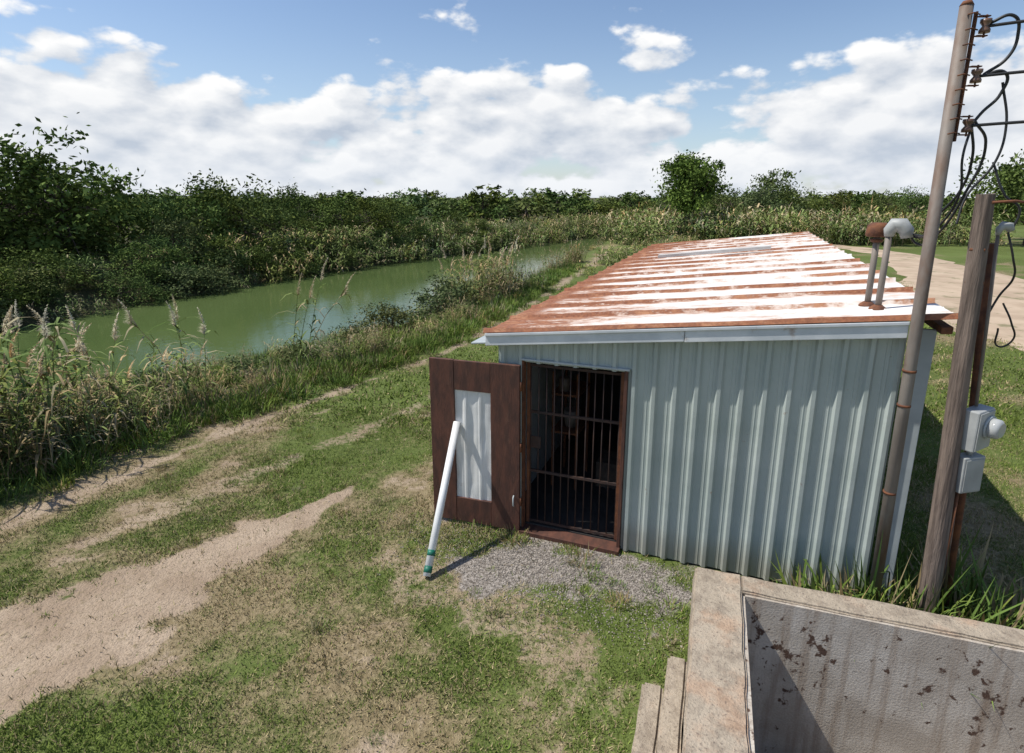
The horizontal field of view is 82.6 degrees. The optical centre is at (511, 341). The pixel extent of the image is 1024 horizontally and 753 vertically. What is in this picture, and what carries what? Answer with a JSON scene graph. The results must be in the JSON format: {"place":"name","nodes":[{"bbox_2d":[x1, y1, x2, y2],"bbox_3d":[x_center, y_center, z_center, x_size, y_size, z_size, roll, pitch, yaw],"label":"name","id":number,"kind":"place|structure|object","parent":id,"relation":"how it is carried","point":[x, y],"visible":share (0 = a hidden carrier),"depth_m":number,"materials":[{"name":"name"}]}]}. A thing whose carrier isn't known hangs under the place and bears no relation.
{"place":"outdoors","nodes":[
{"label":"outdoors","id":0,"kind":"place"},
{"bbox_2d":[0,237,605,396],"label":"river","id":1,"kind":"structure","parent":0,"point":[240,318],"depth_m":26.30,"materials":[{"name":"liquid"}]},
{"bbox_2d":[0,198,1023,752],"bbox_3d":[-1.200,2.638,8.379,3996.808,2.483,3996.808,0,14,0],"label":"ground","id":2,"kind":"structure","parent":0,"point":[148,600],"depth_m":5.62,"materials":[{"name":"green plant"}]},
{"bbox_2d":[1,492,344,684],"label":"dirt clods","id":3,"kind":"object","parent":2,"relation":"on","point":[153,591],"visible":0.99,"depth_m":5.52,"materials":[{"name":"soil"}]},
{"bbox_2d":[0,112,469,266],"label":"riverside trees","id":4,"kind":"object","parent":2,"relation":"on","point":[37,211],"visible":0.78,"depth_m":35.19,"materials":[{"name":"green plant"}]},
{"bbox_2d":[0,213,515,329],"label":"bank shrubs","id":5,"kind":"object","parent":2,"relation":"on","point":[14,280],"visible":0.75,"depth_m":31.77,"materials":[{"name":"green plant"}]},
{"bbox_2d":[0,235,528,480],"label":"tall reeds","id":6,"kind":"object","parent":2,"relation":"on","point":[28,384],"visible":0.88,"depth_m":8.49,"materials":[{"name":"green plant"}]},
{"bbox_2d":[0,262,589,502],"bbox_3d":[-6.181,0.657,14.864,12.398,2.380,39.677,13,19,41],"label":"bank weeds","id":7,"kind":"object","parent":2,"relation":"on","point":[457,329],"visible":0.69,"depth_m":11.74,"materials":[{"name":"green plant"}]},
{"bbox_2d":[0,237,614,477],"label":"bank reeds","id":8,"kind":"object","parent":2,"relation":"on","point":[90,421],"visible":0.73,"depth_m":10.03,"materials":[{"name":"green plant"}]},
{"bbox_2d":[0,207,690,330],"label":"bank reeds","id":9,"kind":"object","parent":2,"relation":"on","point":[553,233],"visible":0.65,"depth_m":47.28,"materials":[{"name":"green plant"}]},
{"bbox_2d":[106,227,617,405],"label":"bank shrubs","id":10,"kind":"object","parent":2,"relation":"on","point":[445,290],"visible":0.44,"depth_m":17.39,"materials":[{"name":"green plant"}]},
{"bbox_2d":[423,421,459,576],"bbox_3d":[-0.731,1.625,6.153,0.082,1.281,1.103,3,14,13],"label":"white pipe","id":11,"kind":"object","parent":2,"relation":"on","point":[429,562],"visible":1,"depth_m":6.09,"materials":[{"name":"plastic"}]},
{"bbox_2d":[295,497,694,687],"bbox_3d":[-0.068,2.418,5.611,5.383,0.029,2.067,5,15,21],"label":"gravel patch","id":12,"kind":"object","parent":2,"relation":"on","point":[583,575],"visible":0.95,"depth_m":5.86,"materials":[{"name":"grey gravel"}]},
{"bbox_2d":[0,281,1023,752],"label":"lawn grass","id":13,"kind":"structure","parent":2,"relation":"on","point":[110,711],"depth_m":5.68,"materials":[{"name":"green plant"}]},
{"bbox_2d":[49,184,1023,226],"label":"distant treeline","id":14,"kind":"object","parent":2,"relation":"on","point":[497,205],"visible":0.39,"depth_m":104.33,"materials":[{"name":"green plant"}]},
{"bbox_2d":[574,232,699,276],"bbox_3d":[8.595,-5.917,36.739,4.640,1.717,22.004,6,15,23],"label":"cane stand","id":15,"kind":"object","parent":2,"relation":"on","point":[609,258],"visible":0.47,"depth_m":33.31,"materials":[{"name":"green plant"}]},
{"bbox_2d":[631,656,686,752],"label":"concrete steps","id":16,"kind":"structure","parent":2,"relation":"on","point":[659,725],"depth_m":3.99,"materials":[{"name":"beige concrete"}]},
{"bbox_2d":[650,149,733,237],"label":"oak tree","id":17,"kind":"object","parent":2,"relation":"on","point":[693,182],"visible":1,"depth_m":48.84,"materials":[{"name":"green plant"}]},
{"bbox_2d":[429,218,957,601],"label":"metal shed","id":18,"kind":"structure","parent":2,"relation":"on","point":[726,404],"depth_m":5.85,"materials":[{"name":"metal"}]},
{"bbox_2d":[429,357,521,530],"bbox_3d":[-0.410,1.164,6.495,1.070,1.940,0.088,5,15,18],"label":"door leaf","id":19,"kind":"structure","parent":18,"relation":"in","point":[485,397],"depth_m":6.48,"materials":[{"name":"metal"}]},
{"bbox_2d":[652,168,928,220],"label":"mesquite grove","id":20,"kind":"object","parent":2,"relation":"on","point":[771,185],"visible":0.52,"depth_m":70.31,"materials":[{"name":"green plant"}]},
{"bbox_2d":[585,197,1017,246],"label":"cane thicket","id":21,"kind":"object","parent":2,"relation":"on","point":[833,228],"visible":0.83,"depth_m":46.99,"materials":[{"name":"green plant"}]},
{"bbox_2d":[681,567,1023,752],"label":"concrete basin","id":22,"kind":"object","parent":2,"relation":"on","point":[772,667],"visible":0.99,"depth_m":4.47,"materials":[{"name":"grey concrete"}]},
{"bbox_2d":[763,518,1023,711],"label":"grass","id":23,"kind":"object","parent":2,"relation":"on","point":[963,603],"visible":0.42,"depth_m":5.24,"materials":[{"name":"green plant"}]},
{"bbox_2d":[868,0,992,600],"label":"steel utility pole","id":24,"kind":"object","parent":2,"relation":"on","point":[954,96],"visible":0.98,"depth_m":4.51,"materials":[{"name":"metal"}]},
{"bbox_2d":[910,13,1023,347],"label":"power lines","id":25,"kind":"object","parent":24,"relation":"attached to","point":[990,72],"visible":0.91,"depth_m":4.33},
{"bbox_2d":[916,193,1023,613],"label":"wooden utility pole","id":26,"kind":"object","parent":2,"relation":"on","point":[936,544],"visible":0.97,"depth_m":4.69,"materials":[{"name":"brown wood"}]},
{"bbox_2d":[940,221,1014,610],"bbox_3d":[3.808,0.852,4.843,0.323,3.622,0.385,0,14,0],"label":"electric meter post","id":27,"kind":"object","parent":2,"relation":"on","point":[983,424],"visible":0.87,"depth_m":4.71,"materials":[{"name":"metal"}]},
{"bbox_2d":[952,149,1023,244],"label":"mesquite tree","id":28,"kind":"object","parent":2,"relation":"on","point":[1014,189],"visible":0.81,"depth_m":44.17,"materials":[{"name":"green plant"}]},
{"bbox_2d":[983,162,1023,221],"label":"mesquite tree","id":29,"kind":"object","parent":2,"relation":"on","point":[996,216],"visible":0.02,"depth_m":51.88,"materials":[{"name":"green plant"}]},
{"bbox_2d":[0,0,1023,197],"label":"sky","id":30,"kind":"structure","parent":0,"point":[452,98],"materials":[{"name":"blue"}]},
{"bbox_2d":[832,244,1023,349],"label":"dirt road","id":31,"kind":"structure","parent":0,"point":[946,282],"depth_m":23.78,"materials":[{"name":"beige soil"}]}
]}

